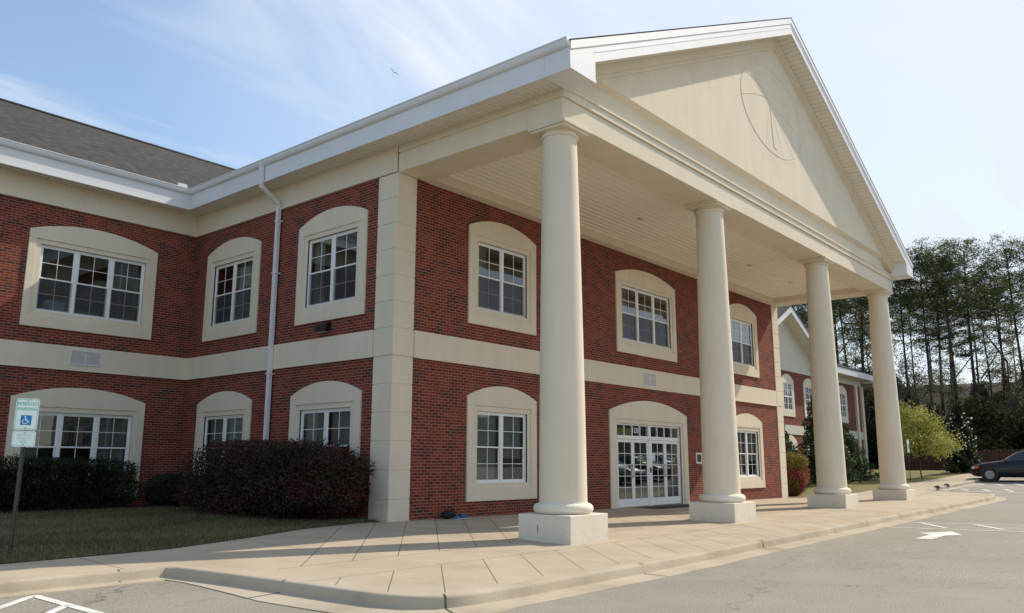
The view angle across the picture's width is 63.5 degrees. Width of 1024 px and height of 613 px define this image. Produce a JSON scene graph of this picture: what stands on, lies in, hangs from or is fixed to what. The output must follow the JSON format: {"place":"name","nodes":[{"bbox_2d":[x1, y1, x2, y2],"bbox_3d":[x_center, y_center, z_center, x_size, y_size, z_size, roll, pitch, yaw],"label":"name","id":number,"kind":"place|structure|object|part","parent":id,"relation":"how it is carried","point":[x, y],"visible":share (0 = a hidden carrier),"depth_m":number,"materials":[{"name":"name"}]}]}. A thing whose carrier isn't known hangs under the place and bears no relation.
{"place":"outdoors","nodes":[
{"label":"outdoors","id":0,"kind":"place"},
{"bbox_2d":[0,504,376,563],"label":"lawn","id":1,"kind":"structure","parent":0,"point":[93,553],"depth_m":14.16,"materials":[{"name":"plant"}]},
{"bbox_2d":[7,398,39,552],"bbox_3d":[-7.103,2.478,11.911,0.305,2.310,0.041,4,-12,-16],"label":"parking sign","id":2,"kind":"object","parent":1,"relation":"on","point":[26,415],"visible":1,"depth_m":12.02,"materials":[{"name":"white metal"}]},
{"bbox_2d":[0,453,149,511],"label":"hedge","id":3,"kind":"object","parent":1,"relation":"on","point":[108,482],"visible":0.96,"depth_m":20.58,"materials":[{"name":"green plant"}]},
{"bbox_2d":[142,472,204,506],"bbox_3d":[-9.089,4.999,22.499,1.962,0.998,1.477,-9,-14,39],"label":"shrub","id":4,"kind":"object","parent":1,"relation":"on","point":[161,491],"visible":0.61,"depth_m":22.11,"materials":[{"name":"green plant"}]},
{"bbox_2d":[173,437,376,520],"bbox_3d":[-5.662,4.032,19.464,6.373,1.942,2.381,-9,-14,39],"label":"shrub","id":5,"kind":"object","parent":1,"relation":"on","point":[310,480],"visible":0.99,"depth_m":18.29,"materials":[{"name":"green plant"}]},
{"bbox_2d":[0,498,966,593],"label":"pavement","id":6,"kind":"structure","parent":0,"point":[436,556],"depth_m":13.55,"materials":[{"name":"concrete"}]},
{"bbox_2d":[441,507,455,518],"bbox_3d":[-1.477,4.812,19.297,0.193,0.271,0.418,-9,-14,39],"label":"gym bag","id":7,"kind":"object","parent":6,"relation":"on","point":[447,514],"visible":0.99,"depth_m":19.20,"materials":[{"name":"black fabric"}]},
{"bbox_2d":[459,514,469,518],"bbox_3d":[-1.130,4.919,19.402,0.340,0.120,0.100,8,-14,-37],"label":"sports shoe","id":8,"kind":"object","parent":6,"relation":"on","point":[462,516],"visible":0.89,"depth_m":19.36,"materials":[{"name":"blue fabric"}]},
{"bbox_2d":[632,504,688,508],"bbox_3d":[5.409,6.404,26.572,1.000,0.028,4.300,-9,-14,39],"label":"door mat","id":9,"kind":"object","parent":6,"relation":"on","point":[668,506],"depth_m":25.88,"materials":[{"name":"rubber"}]},
{"bbox_2d":[0,472,1023,612],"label":"road","id":10,"kind":"structure","parent":0,"point":[971,568],"depth_m":10.92,"materials":[{"name":"grey asphalt"}]},
{"bbox_2d":[0,596,35,608],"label":"road marking","id":11,"kind":"object","parent":10,"relation":"on","point":[14,602],"visible":1,"depth_m":9.18,"materials":[{"name":"paint"}]},
{"bbox_2d":[45,605,70,612],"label":"road marking","id":12,"kind":"object","parent":10,"relation":"on","point":[57,609],"visible":1,"depth_m":8.88,"materials":[{"name":"paint"}]},
{"bbox_2d":[31,595,103,612],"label":"road marking","id":13,"kind":"object","parent":10,"relation":"on","point":[74,606],"visible":1,"depth_m":9.15,"materials":[{"name":"paint"}]},
{"bbox_2d":[0,17,915,544],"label":"building","id":14,"kind":"structure","parent":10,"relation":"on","point":[544,291],"depth_m":22.10,"materials":[{"name":"brick"}]},
{"bbox_2d":[3,388,144,499],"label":"window","id":15,"kind":"structure","parent":14,"relation":"in","point":[66,433],"depth_m":22.73,"materials":[{"name":"paint"}]},
{"bbox_2d":[19,226,157,339],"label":"window","id":16,"kind":"structure","parent":14,"relation":"in","point":[68,289],"depth_m":22.93,"materials":[{"name":"paint"}]},
{"bbox_2d":[193,391,251,477],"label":"window","id":17,"kind":"structure","parent":14,"relation":"in","point":[232,426],"depth_m":23.00,"materials":[{"name":"paint"}]},
{"bbox_2d":[202,237,261,341],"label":"window","id":18,"kind":"structure","parent":14,"relation":"in","point":[235,311],"depth_m":23.66,"materials":[{"name":"paint"}]},
{"bbox_2d":[287,381,361,485],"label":"window","id":19,"kind":"structure","parent":14,"relation":"in","point":[337,423],"depth_m":20.04,"materials":[{"name":"paint"}]},
{"bbox_2d":[294,206,368,325],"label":"window","id":20,"kind":"structure","parent":14,"relation":"in","point":[336,289],"depth_m":20.86,"materials":[{"name":"paint"}]},
{"bbox_2d":[465,386,536,501],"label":"window","id":21,"kind":"structure","parent":14,"relation":"in","point":[493,447],"depth_m":21.31,"materials":[{"name":"paint"}]},
{"bbox_2d":[468,221,535,335],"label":"window","id":22,"kind":"structure","parent":14,"relation":"in","point":[496,296],"depth_m":22.18,"materials":[{"name":"paint"}]},
{"bbox_2d":[615,269,676,361],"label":"window","id":23,"kind":"structure","parent":14,"relation":"in","point":[641,328],"depth_m":27.78,"materials":[{"name":"paint"}]},
{"bbox_2d":[729,303,759,377],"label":"window","id":24,"kind":"structure","parent":14,"relation":"in","point":[742,353],"depth_m":33.49,"materials":[{"name":"paint"}]},
{"bbox_2d":[736,413,765,488],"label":"window","id":25,"kind":"structure","parent":14,"relation":"in","point":[749,423],"depth_m":32.77,"materials":[{"name":"paint"}]},
{"bbox_2d":[0,477,1005,612],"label":"kerb","id":26,"kind":"structure","parent":10,"relation":"on","point":[315,596],"depth_m":10.40,"materials":[{"name":"concrete"}]},
{"bbox_2d":[916,531,960,538],"bbox_3d":[9.356,5.032,18.229,0.900,0.016,2.400,-9,-14,39],"label":"painted arrow","id":27,"kind":"object","parent":10,"relation":"on","point":[932,535],"visible":1,"depth_m":18.29,"materials":[{"name":"paint"}]},
{"bbox_2d":[892,527,1020,531],"bbox_3d":[10.801,5.252,19.431,3.596,0.005,0.120,-6,-12,29],"label":"road marking","id":28,"kind":"object","parent":10,"relation":"on","point":[957,529],"visible":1,"depth_m":19.59,"materials":[{"name":"paint"}]},
{"bbox_2d":[908,522,1023,525],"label":"road marking","id":29,"kind":"object","parent":10,"relation":"on","point":[957,523],"visible":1,"depth_m":21.41,"materials":[{"name":"paint"}]},
{"bbox_2d":[973,524,1005,529],"bbox_3d":[11.718,5.426,20.382,0.130,0.011,1.889,-1,-11,7],"label":"road marking","id":30,"kind":"object","parent":10,"relation":"on","point":[989,527],"visible":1,"depth_m":20.13,"materials":[{"name":"paint"}]},
{"bbox_2d":[970,449,1023,481],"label":"parked car","id":31,"kind":"object","parent":10,"relation":"on","point":[1012,465],"visible":1,"depth_m":42.48,"materials":[{"name":"black paint"}]},
{"bbox_3d":[26.143,7.647,42.071,1.408,0.420,0.192,-7,-13,33],"label":"side window","id":32,"kind":"part","parent":31,"relation":"part of","materials":[{"name":"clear glass"}]},
{"bbox_2d":[0,0,1023,385],"label":"sky","id":33,"kind":"structure","parent":0,"point":[928,95],"materials":[{"name":"blue"}]},
{"bbox_2d":[788,469,967,496],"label":"lawn","id":34,"kind":"structure","parent":0,"point":[866,485],"depth_m":45.47,"materials":[{"name":"green plant"}]},
{"bbox_2d":[784,428,806,491],"bbox_3d":[12.378,6.424,40.221,3.194,5.357,3.326,-9,-14,39],"label":"evergreen shrub","id":35,"kind":"object","parent":34,"relation":"on","point":[787,446],"visible":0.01,"depth_m":39.77,"materials":[{"name":"green plant"}]},
{"bbox_2d":[786,451,810,495],"bbox_3d":[12.149,7.401,36.484,1.924,1.998,1.971,-9,-14,39],"label":"azalea bush","id":36,"kind":"object","parent":34,"relation":"on","point":[798,473],"visible":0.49,"depth_m":35.87,"materials":[{"name":"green plant"}]},
{"bbox_2d":[784,424,812,487],"bbox_3d":[13.562,7.418,42.694,3.289,4.100,3.401,-9,-14,39],"label":"evergreen shrub","id":37,"kind":"object","parent":34,"relation":"on","point":[793,450],"visible":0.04,"depth_m":42.29,"materials":[{"name":"green plant"}]},
{"bbox_2d":[777,305,873,468],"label":"neighbour building","id":38,"kind":"structure","parent":34,"relation":"on","point":[793,332],"depth_m":58.57,"materials":[{"name":"paint"}]},
{"bbox_2d":[781,374,795,416],"bbox_3d":[18.784,6.072,56.629,0.250,2.900,2.200,-9,-14,39],"label":"window","id":39,"kind":"structure","parent":38,"relation":"in","point":[786,379],"depth_m":56.66,"materials":[{"name":"paint"}]},
{"bbox_2d":[789,435,797,449],"bbox_3d":[18.778,10.148,55.849,0.250,2.900,2.200,-9,-14,39],"label":"window","id":40,"kind":"structure","parent":38,"relation":"in","point":[791,437],"depth_m":56.32,"materials":[{"name":"paint"}]},
{"bbox_2d":[803,379,811,417],"bbox_3d":[21.358,6.651,59.635,0.250,2.900,2.200,-9,-14,39],"label":"window","id":41,"kind":"structure","parent":38,"relation":"in","point":[807,382],"depth_m":59.39,"materials":[{"name":"paint"}]},
{"bbox_2d":[839,385,848,422],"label":"window","id":42,"kind":"structure","parent":38,"relation":"in","point":[842,391],"depth_m":65.07,"materials":[{"name":"paint"}]},
{"bbox_2d":[795,394,864,483],"bbox_3d":[17.034,6.776,45.468,3.688,5.995,3.839,-9,-14,39],"label":"evergreen shrub","id":43,"kind":"object","parent":34,"relation":"on","point":[808,438],"visible":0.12,"depth_m":45.04,"materials":[{"name":"green plant"}]},
{"bbox_2d":[809,421,879,480],"bbox_3d":[18.669,8.155,47.490,4.303,3.768,4.404,-9,-14,39],"label":"evergreen shrub","id":44,"kind":"object","parent":34,"relation":"on","point":[850,442],"visible":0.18,"depth_m":46.68,"materials":[{"name":"green plant"}]},
{"bbox_2d":[907,439,910,480],"bbox_3d":[21.387,8.322,44.521,0.037,2.310,0.305,-10,-15,43],"label":"parking sign","id":45,"kind":"object","parent":34,"relation":"on","point":[908,450],"visible":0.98,"depth_m":44.58,"materials":[{"name":"white metal"}]},
{"bbox_2d":[899,399,969,477],"bbox_3d":[23.205,7.514,46.770,4.543,4.626,4.866,-4,-12,20],"label":"young tree","id":46,"kind":"object","parent":34,"relation":"on","point":[918,427],"visible":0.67,"depth_m":46.15,"materials":[{"name":"green plant"}]},
{"bbox_2d":[943,403,982,473],"bbox_3d":[27.263,8.010,50.304,2.419,4.384,2.482,-9,-14,39],"label":"magnolia tree","id":47,"kind":"object","parent":34,"relation":"on","point":[960,463],"visible":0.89,"depth_m":49.88,"materials":[{"name":"green plant"}]},
{"bbox_2d":[904,449,1022,469],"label":"wooden fence","id":48,"kind":"object","parent":34,"relation":"on","point":[986,457],"visible":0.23,"depth_m":58.08,"materials":[{"name":"brown wood"}]},
{"bbox_2d":[805,473,989,499],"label":"pavement","id":49,"kind":"structure","parent":0,"point":[922,490],"depth_m":36.87,"materials":[{"name":"concrete"}]},
{"bbox_2d":[905,382,1023,432],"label":"forest floor","id":50,"kind":"structure","parent":0,"point":[967,392],"depth_m":97.05,"materials":[{"name":"green plant"}]},
{"bbox_2d":[793,304,852,334],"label":"pine tree","id":51,"kind":"object","parent":50,"relation":"on","point":[806,314],"visible":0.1,"depth_m":77.52,"materials":[{"name":"green plant"}]},
{"bbox_2d":[805,298,860,365],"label":"pine tree","id":52,"kind":"object","parent":50,"relation":"on","point":[853,352],"visible":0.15,"depth_m":80.84,"materials":[{"name":"green plant"}]},
{"bbox_2d":[832,311,847,360],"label":"pine tree","id":53,"kind":"object","parent":50,"relation":"on","point":[837,333],"visible":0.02,"depth_m":106.91,"materials":[{"name":"green plant"}]},
{"bbox_2d":[807,324,874,422],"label":"bare tree","id":54,"kind":"object","parent":50,"relation":"on","point":[841,364],"visible":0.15,"depth_m":76.31,"materials":[{"name":"brown plant"}]},
{"bbox_2d":[805,294,892,363],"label":"bare tree","id":55,"kind":"object","parent":50,"relation":"on","point":[854,333],"visible":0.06,"depth_m":79.74,"materials":[{"name":"brown plant"}]},
{"bbox_2d":[831,299,868,366],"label":"pine tree","id":56,"kind":"object","parent":50,"relation":"on","point":[845,359],"visible":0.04,"depth_m":89.92,"materials":[{"name":"green plant"}]},
{"bbox_2d":[831,299,872,371],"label":"pine tree","id":57,"kind":"object","parent":50,"relation":"on","point":[844,325],"visible":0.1,"depth_m":88.44,"materials":[{"name":"green plant"}]},
{"bbox_2d":[842,308,870,368],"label":"pine tree","id":58,"kind":"object","parent":50,"relation":"on","point":[847,346],"visible":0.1,"depth_m":95.60,"materials":[{"name":"green plant"}]},
{"bbox_2d":[831,295,904,422],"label":"pine tree","id":59,"kind":"object","parent":50,"relation":"on","point":[852,330],"visible":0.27,"depth_m":75.96,"materials":[{"name":"green plant"}]},
{"bbox_2d":[866,427,877,467],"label":"understory tree","id":60,"kind":"object","parent":50,"relation":"on","point":[870,448],"visible":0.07,"depth_m":71.06,"materials":[{"name":"green plant"}]},
{"bbox_2d":[839,306,907,372],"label":"bare tree","id":61,"kind":"object","parent":50,"relation":"on","point":[860,350],"visible":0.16,"depth_m":83.67,"materials":[{"name":"brown plant"}]},
{"bbox_2d":[844,248,920,389],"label":"pine tree","id":62,"kind":"object","parent":50,"relation":"on","point":[865,304],"visible":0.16,"depth_m":77.06,"materials":[{"name":"green plant"}]},
{"bbox_2d":[832,300,934,414],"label":"bare tree","id":63,"kind":"object","parent":50,"relation":"on","point":[897,379],"visible":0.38,"depth_m":80.63,"materials":[{"name":"brown plant"}]},
{"bbox_2d":[866,388,905,429],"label":"understory tree","id":64,"kind":"object","parent":50,"relation":"on","point":[871,411],"visible":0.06,"depth_m":81.53,"materials":[{"name":"green plant"}]},
{"bbox_2d":[866,417,915,468],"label":"understory tree","id":65,"kind":"object","parent":50,"relation":"on","point":[871,425],"visible":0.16,"depth_m":70.57,"materials":[{"name":"green plant"}]},
{"bbox_2d":[865,300,917,390],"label":"bare tree","id":66,"kind":"object","parent":50,"relation":"on","point":[894,326],"visible":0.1,"depth_m":70.17,"materials":[{"name":"brown plant"}]},
{"bbox_2d":[839,297,951,409],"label":"bare tree","id":67,"kind":"object","parent":50,"relation":"on","point":[894,362],"visible":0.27,"depth_m":82.34,"materials":[{"name":"brown plant"}]},
{"bbox_2d":[841,325,955,411],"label":"bare tree","id":68,"kind":"object","parent":50,"relation":"on","point":[908,378],"visible":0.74,"depth_m":72.01,"materials":[{"name":"brown plant"}]},
{"bbox_2d":[896,377,906,405],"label":"understory tree","id":69,"kind":"object","parent":50,"relation":"on","point":[900,380],"visible":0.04,"depth_m":95.86,"materials":[{"name":"green plant"}]},
{"bbox_2d":[867,272,938,421],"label":"pine tree","id":70,"kind":"object","parent":50,"relation":"on","point":[908,331],"visible":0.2,"depth_m":78.09,"materials":[{"name":"green plant"}]},
{"bbox_2d":[889,287,931,407],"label":"pine tree","id":71,"kind":"object","parent":50,"relation":"on","point":[910,338],"visible":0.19,"depth_m":85.62,"materials":[{"name":"green plant"}]},
{"bbox_2d":[903,387,919,409],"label":"understory tree","id":72,"kind":"object","parent":50,"relation":"on","point":[912,401],"visible":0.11,"depth_m":95.62,"materials":[{"name":"green plant"}]},
{"bbox_2d":[888,234,959,431],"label":"pine tree","id":73,"kind":"object","parent":50,"relation":"on","point":[917,258],"visible":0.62,"depth_m":75.98,"materials":[{"name":"green plant"}]},
{"bbox_2d":[911,298,944,375],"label":"pine tree","id":74,"kind":"object","parent":50,"relation":"on","point":[932,354],"visible":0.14,"depth_m":93.04,"materials":[{"name":"green plant"}]},
{"bbox_2d":[916,291,942,376],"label":"pine tree","id":75,"kind":"object","parent":50,"relation":"on","point":[929,344],"visible":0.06,"depth_m":104.71,"materials":[{"name":"green plant"}]},
{"bbox_2d":[924,402,940,416],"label":"understory tree","id":76,"kind":"object","parent":50,"relation":"on","point":[929,408],"visible":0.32,"depth_m":92.90,"materials":[{"name":"green plant"}]},
{"bbox_2d":[891,253,978,424],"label":"pine tree","id":77,"kind":"object","parent":50,"relation":"on","point":[937,330],"visible":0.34,"depth_m":79.91,"materials":[{"name":"green plant"}]},
{"bbox_2d":[898,243,982,401],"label":"pine tree","id":78,"kind":"object","parent":50,"relation":"on","point":[950,281],"visible":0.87,"depth_m":74.97,"materials":[{"name":"green plant"}]},
{"bbox_2d":[906,267,982,409],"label":"pine tree","id":79,"kind":"object","parent":50,"relation":"on","point":[957,348],"visible":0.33,"depth_m":82.32,"materials":[{"name":"green plant"}]},
{"bbox_2d":[922,363,970,422],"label":"bare tree","id":80,"kind":"object","parent":50,"relation":"on","point":[963,385],"visible":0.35,"depth_m":82.82,"materials":[{"name":"brown plant"}]},
{"bbox_2d":[926,307,975,399],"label":"pine tree","id":81,"kind":"object","parent":50,"relation":"on","point":[957,321],"visible":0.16,"depth_m":86.34,"materials":[{"name":"green plant"}]},
{"bbox_2d":[893,293,1022,422],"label":"bare tree","id":82,"kind":"object","parent":50,"relation":"on","point":[949,386],"visible":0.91,"depth_m":69.60,"materials":[{"name":"brown plant"}]},
{"bbox_2d":[920,234,998,435],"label":"pine tree","id":83,"kind":"object","parent":50,"relation":"on","point":[968,306],"visible":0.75,"depth_m":76.73,"materials":[{"name":"green plant"}]},
{"bbox_2d":[906,262,1023,413],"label":"bare tree","id":84,"kind":"object","parent":50,"relation":"on","point":[1008,381],"visible":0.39,"depth_m":76.86,"materials":[{"name":"brown plant"}]},
{"bbox_2d":[953,273,983,382],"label":"pine tree","id":85,"kind":"object","parent":50,"relation":"on","point":[973,328],"visible":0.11,"depth_m":100.98,"materials":[{"name":"green plant"}]},
{"bbox_2d":[969,383,988,402],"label":"understory tree","id":86,"kind":"object","parent":50,"relation":"on","point":[983,392],"visible":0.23,"depth_m":92.31,"materials":[{"name":"green plant"}]},
{"bbox_2d":[945,392,1021,460],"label":"understory tree","id":87,"kind":"object","parent":50,"relation":"on","point":[983,415],"visible":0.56,"depth_m":66.86,"materials":[{"name":"green plant"}]},
{"bbox_2d":[958,294,1008,397],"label":"pine tree","id":88,"kind":"object","parent":50,"relation":"on","point":[991,391],"visible":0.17,"depth_m":93.44,"materials":[{"name":"green plant"}]},
{"bbox_2d":[956,296,1023,396],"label":"bare tree","id":89,"kind":"object","parent":50,"relation":"on","point":[982,386],"visible":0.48,"depth_m":81.52,"materials":[{"name":"brown plant"}]},
{"bbox_2d":[959,262,1023,423],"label":"pine tree","id":90,"kind":"object","parent":50,"relation":"on","point":[998,330],"visible":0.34,"depth_m":81.16,"materials":[{"name":"green plant"}]},
{"bbox_2d":[961,272,1023,416],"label":"pine tree","id":91,"kind":"object","parent":50,"relation":"on","point":[984,312],"visible":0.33,"depth_m":79.60,"materials":[{"name":"green plant"}]},
{"bbox_2d":[964,345,1023,402],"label":"bare tree","id":92,"kind":"object","parent":50,"relation":"on","point":[1005,378],"visible":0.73,"depth_m":77.34,"materials":[{"name":"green plant"}]},
{"bbox_2d":[968,233,1023,390],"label":"pine tree","id":93,"kind":"object","parent":50,"relation":"on","point":[993,267],"visible":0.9,"depth_m":74.17,"materials":[{"name":"green plant"}]},
{"bbox_2d":[978,349,1023,415],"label":"bare tree","id":94,"kind":"object","parent":50,"relation":"on","point":[1004,398],"visible":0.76,"depth_m":77.45,"materials":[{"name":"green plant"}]},
{"bbox_2d":[987,345,1022,392],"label":"bare tree","id":95,"kind":"object","parent":50,"relation":"on","point":[1006,366],"visible":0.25,"depth_m":81.01,"materials":[{"name":"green plant"}]},
{"bbox_2d":[992,388,1019,414],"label":"understory tree","id":96,"kind":"object","parent":50,"relation":"on","point":[998,399],"visible":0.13,"depth_m":88.83,"materials":[{"name":"green plant"}]},
{"bbox_2d":[992,239,1023,334],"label":"pine tree","id":97,"kind":"object","parent":50,"relation":"on","point":[1016,280],"visible":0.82,"depth_m":74.43,"materials":[{"name":"green plant"}]},
{"bbox_2d":[999,309,1023,379],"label":"pine tree","id":98,"kind":"object","parent":50,"relation":"on","point":[1013,337],"visible":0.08,"depth_m":101.58,"materials":[{"name":"green plant"}]},
{"bbox_2d":[1011,418,1023,448],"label":"understory tree","id":99,"kind":"object","parent":50,"relation":"on","point":[1020,435],"visible":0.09,"depth_m":67.59,"materials":[{"name":"green plant"}]},
{"bbox_2d":[1015,401,1023,448],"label":"understory tree","id":100,"kind":"object","parent":50,"relation":"on","point":[1021,423],"visible":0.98,"depth_m":66.60,"materials":[{"name":"green plant"}]}
]}

